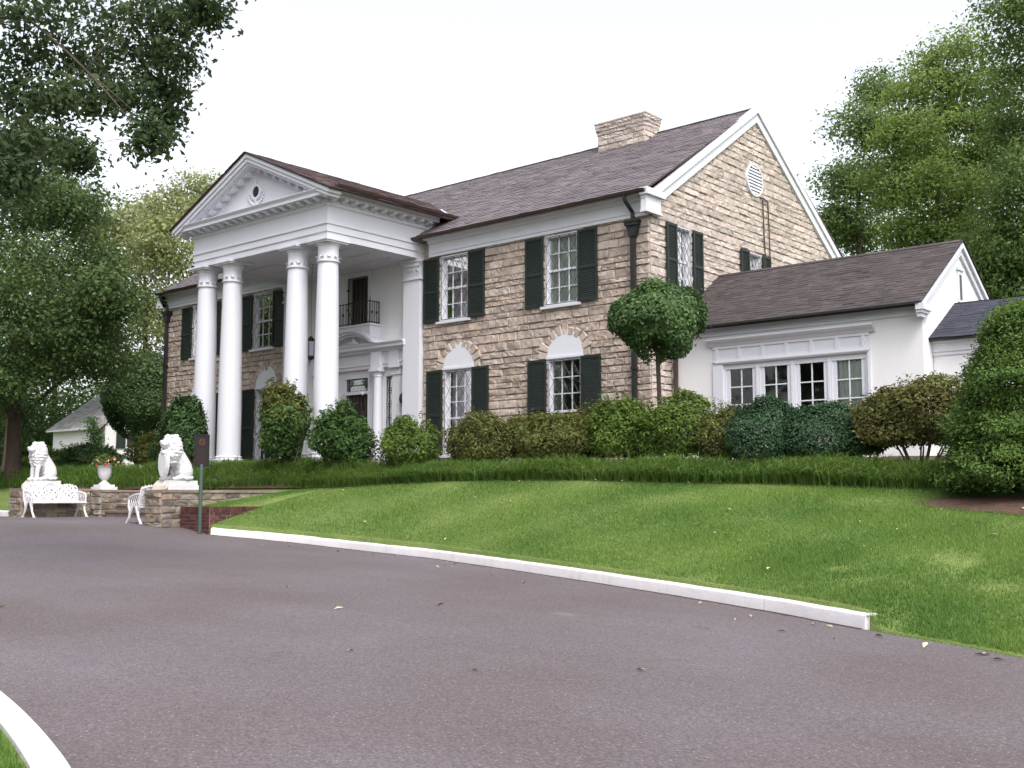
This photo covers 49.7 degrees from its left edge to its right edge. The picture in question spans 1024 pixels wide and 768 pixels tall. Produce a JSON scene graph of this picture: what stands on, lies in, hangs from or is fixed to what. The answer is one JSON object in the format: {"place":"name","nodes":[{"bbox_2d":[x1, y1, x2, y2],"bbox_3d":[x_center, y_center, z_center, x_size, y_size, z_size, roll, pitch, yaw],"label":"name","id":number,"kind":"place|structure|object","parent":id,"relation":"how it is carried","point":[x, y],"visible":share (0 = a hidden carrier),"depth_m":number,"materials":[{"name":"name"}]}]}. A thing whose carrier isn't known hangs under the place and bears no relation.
{"place":"outdoors","nodes":[
{"label":"outdoors","id":0,"kind":"place"},
{"bbox_2d":[0,491,9,510],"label":"lawn","id":1,"kind":"structure","parent":0,"point":[4,500],"depth_m":32.15,"materials":[{"name":"green plant"}]},
{"bbox_2d":[0,729,25,767],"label":"grass island","id":2,"kind":"structure","parent":0,"point":[20,759],"depth_m":5.15,"materials":[{"name":"green plant"}]},
{"bbox_2d":[0,730,29,767],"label":"island grass","id":3,"kind":"structure","parent":2,"relation":"on","point":[8,758],"depth_m":5.01,"materials":[{"name":"green plant"}]},
{"bbox_2d":[0,457,934,500],"bbox_3d":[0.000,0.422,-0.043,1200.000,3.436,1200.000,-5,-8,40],"label":"ground","id":4,"kind":"structure","parent":0,"point":[245,489],"depth_m":27.60,"materials":[{"name":"green plant"}]},
{"bbox_2d":[0,298,68,458],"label":"tree","id":5,"kind":"object","parent":4,"relation":"on","point":[32,418],"visible":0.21,"depth_m":64.57,"materials":[{"name":"green plant"}]},
{"bbox_2d":[22,441,69,468],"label":"shrub","id":6,"kind":"object","parent":4,"relation":"on","point":[53,454],"visible":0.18,"depth_m":43.24,"materials":[{"name":"green plant"}]},
{"bbox_2d":[8,488,91,516],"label":"stone wall","id":7,"kind":"structure","parent":4,"relation":"on","point":[16,507],"depth_m":28.80,"materials":[{"name":"beige stone"}]},
{"bbox_2d":[21,441,62,488],"bbox_3d":[-12.364,2.135,29.135,0.568,1.234,0.857,-5,-8,40],"label":"lion statue","id":8,"kind":"object","parent":7,"relation":"on","point":[43,469],"visible":0.99,"depth_m":28.95,"materials":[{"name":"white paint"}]},
{"bbox_2d":[0,322,103,469],"bbox_3d":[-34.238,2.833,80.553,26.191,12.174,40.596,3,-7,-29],"label":"tree","id":9,"kind":"object","parent":4,"relation":"on","point":[25,453],"visible":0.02,"depth_m":67.62,"materials":[{"name":"green plant"}]},
{"bbox_2d":[0,278,105,446],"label":"tree","id":10,"kind":"object","parent":4,"relation":"on","point":[77,405],"visible":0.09,"depth_m":71.32,"materials":[{"name":"green plant"}]},
{"bbox_2d":[0,164,145,471],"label":"tree","id":11,"kind":"object","parent":4,"relation":"on","point":[4,450],"visible":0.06,"depth_m":58.28,"materials":[{"name":"green plant"}]},
{"bbox_2d":[0,119,166,486],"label":"tree","id":12,"kind":"object","parent":4,"relation":"on","point":[106,296],"visible":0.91,"depth_m":36.97,"materials":[{"name":"green plant"}]},
{"bbox_2d":[53,438,124,468],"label":"shrub","id":13,"kind":"object","parent":4,"relation":"on","point":[87,453],"visible":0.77,"depth_m":39.57,"materials":[{"name":"green plant"}]},
{"bbox_2d":[46,394,160,467],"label":"cottage","id":14,"kind":"structure","parent":4,"relation":"on","point":[65,431],"depth_m":60.18,"materials":[{"name":"white paint"}]},
{"bbox_2d":[78,416,108,447],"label":"climbing vine","id":15,"kind":"object","parent":14,"relation":"attached to","point":[96,434],"visible":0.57,"depth_m":57.88,"materials":[{"name":"green plant"}]},
{"bbox_2d":[125,430,142,448],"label":"window","id":16,"kind":"structure","parent":14,"relation":"in","point":[128,441],"depth_m":58.86,"materials":[{"name":"white paint"}]},
{"bbox_2d":[90,490,144,516],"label":"stone wall","id":17,"kind":"structure","parent":4,"relation":"on","point":[102,501],"depth_m":29.67,"materials":[{"name":"beige stone"}]},
{"bbox_2d":[91,465,117,489],"bbox_3d":[-11.064,2.539,30.008,0.500,0.665,0.500,-5,-8,40],"label":"garden urn","id":18,"kind":"object","parent":17,"relation":"on","point":[104,473],"visible":0.99,"depth_m":29.87,"materials":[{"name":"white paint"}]},
{"bbox_2d":[90,453,119,466],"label":"potted flowers","id":19,"kind":"object","parent":18,"relation":"in","point":[106,460],"visible":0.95,"depth_m":29.93,"materials":[{"name":"green plant"}]},
{"bbox_2d":[61,185,187,383],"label":"tree","id":20,"kind":"object","parent":4,"relation":"on","point":[124,212],"visible":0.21,"depth_m":64.04,"materials":[{"name":"green plant"}]},
{"bbox_2d":[105,492,144,517],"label":"garden steps","id":21,"kind":"structure","parent":4,"relation":"on","point":[122,510],"depth_m":29.18,"materials":[{"name":"stone"}]},
{"bbox_2d":[0,0,256,229],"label":"tree","id":22,"kind":"object","parent":4,"relation":"on","point":[72,155],"visible":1,"depth_m":14.93,"materials":[{"name":"green plant"}]},
{"bbox_2d":[98,352,163,464],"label":"topiary tree","id":23,"kind":"object","parent":4,"relation":"on","point":[143,413],"visible":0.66,"depth_m":44.54,"materials":[{"name":"green plant"}]},
{"bbox_2d":[121,430,159,465],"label":"shrub","id":24,"kind":"object","parent":4,"relation":"on","point":[139,452],"visible":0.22,"depth_m":39.63,"materials":[{"name":"green plant"}]},
{"bbox_2d":[106,166,221,368],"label":"tree","id":25,"kind":"object","parent":4,"relation":"on","point":[157,217],"visible":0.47,"depth_m":59.61,"materials":[{"name":"green plant"}]},
{"bbox_2d":[144,490,227,527],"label":"stone wall","id":26,"kind":"structure","parent":4,"relation":"on","point":[162,508],"depth_m":24.15,"materials":[{"name":"beige stone"}]},
{"bbox_2d":[152,434,198,489],"bbox_3d":[-7.455,1.735,24.585,0.568,1.234,0.861,-5,-8,40],"label":"lion statue","id":27,"kind":"object","parent":26,"relation":"on","point":[173,454],"visible":1,"depth_m":24.36,"materials":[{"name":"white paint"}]},
{"bbox_2d":[180,506,261,534],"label":"brick wall","id":28,"kind":"structure","parent":4,"relation":"on","point":[189,517],"depth_m":23.79,"materials":[{"name":"red brick"}]},
{"bbox_2d":[225,490,276,500],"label":"stone wall","id":29,"kind":"structure","parent":4,"relation":"on","point":[232,494],"depth_m":26.04,"materials":[{"name":"beige stone"}]},
{"bbox_2d":[0,447,1019,490],"bbox_3d":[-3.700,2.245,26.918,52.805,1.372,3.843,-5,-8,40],"label":"border grass","id":30,"kind":"structure","parent":4,"relation":"on","point":[837,470],"depth_m":22.12,"materials":[{"name":"green plant"}]},
{"bbox_2d":[146,431,186,462],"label":"shrub","id":31,"kind":"object","parent":30,"relation":"on","point":[156,445],"visible":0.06,"depth_m":35.71,"materials":[{"name":"green plant"}]},
{"bbox_2d":[157,393,209,464],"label":"shrub","id":32,"kind":"object","parent":30,"relation":"on","point":[180,418],"visible":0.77,"depth_m":31.17,"materials":[{"name":"green plant"}]},
{"bbox_2d":[255,376,313,468],"bbox_3d":[-5.793,1.113,28.201,1.742,2.640,1.523,-5,-8,40],"label":"shrub","id":33,"kind":"object","parent":30,"relation":"on","point":[284,416],"visible":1,"depth_m":27.89,"materials":[{"name":"green plant"}]},
{"bbox_2d":[306,395,378,467],"bbox_3d":[-4.154,1.304,26.962,1.853,2.020,1.546,-1,-6,8],"label":"shrub","id":34,"kind":"object","parent":30,"relation":"on","point":[341,430],"visible":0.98,"depth_m":26.57,"materials":[{"name":"green plant"}]},
{"bbox_2d":[376,411,443,467],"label":"shrub","id":35,"kind":"object","parent":30,"relation":"on","point":[409,438],"visible":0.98,"depth_m":25.68,"materials":[{"name":"green plant"}]},
{"bbox_2d":[443,406,516,462],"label":"shrub","id":36,"kind":"object","parent":30,"relation":"on","point":[473,433],"visible":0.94,"depth_m":24.55,"materials":[{"name":"green plant"}]},
{"bbox_2d":[500,409,551,459],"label":"shrub","id":37,"kind":"object","parent":30,"relation":"on","point":[515,422],"visible":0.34,"depth_m":24.79,"materials":[{"name":"green plant"}]},
{"bbox_2d":[511,408,595,459],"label":"shrub","id":38,"kind":"object","parent":30,"relation":"on","point":[561,428],"visible":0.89,"depth_m":22.95,"materials":[{"name":"green plant"}]},
{"bbox_2d":[569,396,629,459],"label":"shrub","id":39,"kind":"object","parent":30,"relation":"on","point":[583,410],"visible":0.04,"depth_m":23.81,"materials":[{"name":"green plant"}]},
{"bbox_2d":[580,389,656,460],"bbox_3d":[2.219,0.964,22.626,1.735,1.780,1.552,-5,-8,40],"label":"shrub","id":40,"kind":"object","parent":30,"relation":"on","point":[614,419],"visible":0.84,"depth_m":22.28,"materials":[{"name":"green plant"}]},
{"bbox_2d":[606,270,710,456],"bbox_3d":[3.043,-0.289,22.863,2.178,4.128,2.159,-5,-8,40],"label":"topiary tree","id":41,"kind":"object","parent":30,"relation":"on","point":[656,311],"visible":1,"depth_m":22.39,"materials":[{"name":"green plant"}]},
{"bbox_2d":[635,387,715,457],"bbox_3d":[3.249,0.878,21.721,1.783,1.797,1.476,-5,-8,40],"label":"shrub","id":42,"kind":"object","parent":30,"relation":"on","point":[677,415],"visible":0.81,"depth_m":21.40,"materials":[{"name":"green plant"}]},
{"bbox_2d":[688,398,762,460],"bbox_3d":[4.066,1.008,21.078,1.329,1.462,1.398,1,-6,-6],"label":"shrub","id":43,"kind":"object","parent":30,"relation":"on","point":[711,433],"visible":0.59,"depth_m":20.75,"materials":[{"name":"green plant"}]},
{"bbox_2d":[722,394,805,461],"bbox_3d":[4.543,0.928,20.173,1.505,1.576,1.396,-5,-8,40],"label":"shrub","id":44,"kind":"object","parent":30,"relation":"on","point":[761,415],"visible":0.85,"depth_m":19.85,"materials":[{"name":"green plant"}]},
{"bbox_2d":[771,396,876,458],"bbox_3d":[5.576,0.913,19.657,1.809,1.433,1.509,-5,-8,40],"label":"shrub","id":45,"kind":"object","parent":30,"relation":"on","point":[821,418],"visible":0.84,"depth_m":19.30,"materials":[{"name":"green plant"}]},
{"bbox_2d":[829,392,892,460],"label":"shrub","id":46,"kind":"object","parent":30,"relation":"on","point":[879,451],"visible":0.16,"depth_m":19.42,"materials":[{"name":"green plant"}]},
{"bbox_2d":[845,370,966,463],"bbox_3d":[6.853,0.675,18.685,2.228,1.755,1.815,-5,-8,40],"label":"shrub","id":47,"kind":"object","parent":30,"relation":"on","point":[905,411],"visible":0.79,"depth_m":18.27,"materials":[{"name":"green plant"}]},
{"bbox_2d":[922,295,1023,493],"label":"conifer","id":48,"kind":"object","parent":30,"relation":"on","point":[976,430],"visible":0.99,"depth_m":15.57,"materials":[{"name":"green plant"}]},
{"bbox_2d":[155,106,1023,484],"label":"mansion","id":49,"kind":"structure","parent":4,"relation":"on","point":[443,306],"depth_m":29.53,"materials":[{"name":"stone"}]},
{"bbox_2d":[188,306,196,360],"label":"window","id":50,"kind":"structure","parent":49,"relation":"in","point":[195,308],"depth_m":38.77,"materials":[{"name":"white paint"}]},
{"bbox_2d":[249,291,274,351],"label":"window","id":51,"kind":"structure","parent":49,"relation":"in","point":[263,303],"depth_m":36.32,"materials":[{"name":"glass"}]},
{"bbox_2d":[254,366,276,459],"bbox_3d":[-7.935,0.995,35.781,1.280,3.153,0.325,-5,-8,40],"label":"window","id":52,"kind":"structure","parent":49,"relation":"in","point":[265,375],"depth_m":35.98,"materials":[{"name":"white paint"}]},
{"bbox_2d":[343,374,370,457],"bbox_3d":[-4.624,1.139,33.116,1.200,2.800,0.266,-5,-8,40],"label":"front door","id":53,"kind":"structure","parent":49,"relation":"in","point":[357,388],"depth_m":33.18,"materials":[{"name":"white paint"}]},
{"bbox_2d":[342,269,374,325],"bbox_3d":[-4.605,-2.538,33.509,1.400,1.675,0.290,-5,-8,40],"label":"balcony door","id":54,"kind":"structure","parent":49,"relation":"in","point":[362,288],"depth_m":33.59,"materials":[{"name":"white paint"}]},
{"bbox_2d":[436,252,471,324],"bbox_3d":[-1.561,-2.641,30.603,1.280,1.905,0.268,-5,-8,40],"label":"window","id":55,"kind":"structure","parent":49,"relation":"in","point":[454,268],"depth_m":30.69,"materials":[{"name":"white glass"}]},
{"bbox_2d":[440,342,474,457],"bbox_3d":[-1.429,0.432,30.216,1.280,3.153,0.325,-5,-8,40],"label":"window","id":56,"kind":"structure","parent":49,"relation":"in","point":[458,363],"depth_m":30.32,"materials":[{"name":"white paint"}]},
{"bbox_2d":[540,231,581,309],"bbox_3d":[1.290,-2.888,28.164,1.280,1.905,0.268,-5,-8,40],"label":"window","id":57,"kind":"structure","parent":49,"relation":"in","point":[560,249],"depth_m":28.29,"materials":[{"name":"white glass"}]},
{"bbox_2d":[546,329,583,414],"bbox_3d":[1.369,0.190,27.822,1.280,3.153,0.325,-5,-8,40],"label":"window","id":58,"kind":"structure","parent":49,"relation":"in","point":[565,347],"depth_m":28.01,"materials":[{"name":"white paint"}]},
{"bbox_2d":[678,226,694,300],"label":"window","id":59,"kind":"structure","parent":49,"relation":"in","point":[684,235],"depth_m":27.69,"materials":[{"name":"white glass"}]},
{"bbox_2d":[724,362,757,408],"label":"casement window","id":60,"kind":"structure","parent":49,"relation":"in","point":[754,365],"depth_m":25.61,"materials":[{"name":"white paint"}]},
{"bbox_2d":[750,252,760,269],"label":"window","id":61,"kind":"structure","parent":49,"relation":"in","point":[755,259],"depth_m":30.48,"materials":[{"name":"white glass"}]},
{"bbox_2d":[758,359,793,424],"bbox_3d":[5.987,0.216,24.993,0.870,1.500,0.110,-5,-8,40],"label":"casement window","id":62,"kind":"structure","parent":49,"relation":"in","point":[762,384],"depth_m":25.00,"materials":[{"name":"white paint"}]},
{"bbox_2d":[793,356,830,408],"bbox_3d":[6.646,0.159,24.429,0.870,1.500,0.110,-5,-8,40],"label":"casement window","id":63,"kind":"structure","parent":49,"relation":"in","point":[797,382],"depth_m":24.47,"materials":[{"name":"white paint"}]},
{"bbox_2d":[829,352,868,407],"bbox_3d":[7.315,0.104,23.883,0.860,1.500,0.150,-5,-8,40],"label":"casement window","id":64,"kind":"structure","parent":49,"relation":"in","point":[848,372],"depth_m":23.95,"materials":[{"name":"white paint"}]},
{"bbox_2d":[797,57,921,255],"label":"tree","id":65,"kind":"object","parent":4,"relation":"on","point":[843,221],"visible":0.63,"depth_m":54.55,"materials":[{"name":"green plant"}]},
{"bbox_2d":[843,18,1023,258],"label":"tree","id":66,"kind":"object","parent":4,"relation":"on","point":[937,122],"visible":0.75,"depth_m":45.92,"materials":[{"name":"green plant"}]},
{"bbox_2d":[924,217,1023,298],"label":"tree","id":67,"kind":"object","parent":4,"relation":"on","point":[963,237],"visible":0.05,"depth_m":41.34,"materials":[{"name":"green plant"}]},
{"bbox_2d":[948,0,1023,298],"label":"tree","id":68,"kind":"object","parent":4,"relation":"on","point":[1009,265],"visible":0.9,"depth_m":39.02,"materials":[{"name":"green plant"}]},
{"bbox_2d":[0,516,1023,767],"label":"road","id":69,"kind":"structure","parent":0,"point":[132,642],"depth_m":8.26,"materials":[{"name":"grey asphalt"}]},
{"bbox_2d":[0,510,8,516],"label":"kerb","id":70,"kind":"structure","parent":69,"relation":"on","point":[3,512],"depth_m":29.25,"materials":[{"name":"white paint"}]},
{"bbox_2d":[0,691,70,767],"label":"kerb","id":71,"kind":"structure","parent":69,"relation":"on","point":[36,747],"depth_m":5.29,"materials":[{"name":"white paint"}]},
{"bbox_2d":[22,481,87,517],"bbox_3d":[-11.828,2.983,28.641,0.683,0.931,1.490,-5,-8,40],"label":"garden bench","id":72,"kind":"object","parent":69,"relation":"on","point":[32,499],"visible":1,"depth_m":28.78,"materials":[{"name":"white metal"}]},
{"bbox_2d":[125,485,152,523],"bbox_3d":[-7.956,2.693,25.020,0.683,0.931,1.390,-5,-8,40],"label":"garden bench","id":73,"kind":"object","parent":69,"relation":"on","point":[141,504],"visible":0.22,"depth_m":24.44,"materials":[{"name":"white metal"}]},
{"bbox_2d":[194,434,209,534],"bbox_3d":[-6.577,2.144,23.361,0.310,2.150,0.084,2,-6,-16],"label":"post sign","id":74,"kind":"object","parent":69,"relation":"on","point":[201,450],"visible":0.97,"depth_m":23.38,"materials":[{"name":"metal"}]},
{"bbox_2d":[216,535,861,628],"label":"road edge dirt","id":75,"kind":"structure","parent":69,"relation":"on","point":[599,583],"depth_m":14.63,"materials":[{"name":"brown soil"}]},
{"bbox_2d":[211,527,876,629],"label":"kerb","id":76,"kind":"structure","parent":69,"relation":"on","point":[846,617],"depth_m":15.11,"materials":[{"name":"white paint"}]},
{"bbox_2d":[0,0,1023,422],"label":"sky","id":77,"kind":"structure","parent":0,"point":[401,97],"materials":[{"name":"white"}]},
{"bbox_2d":[195,479,1023,657],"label":"lawn","id":78,"kind":"structure","parent":0,"point":[875,626],"depth_m":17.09,"materials":[{"name":"green plant"}]},
{"bbox_2d":[0,479,1023,670],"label":"fallen leaves","id":79,"kind":"object","parent":78,"relation":"on","point":[925,644],"visible":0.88,"depth_m":11.81,"materials":[{"name":"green plant"}]},
{"bbox_2d":[913,495,1023,514],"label":"mulch bed","id":80,"kind":"object","parent":78,"relation":"on","point":[1013,503],"visible":0.99,"depth_m":15.23,"materials":[{"name":"brown soil"}]}
]}

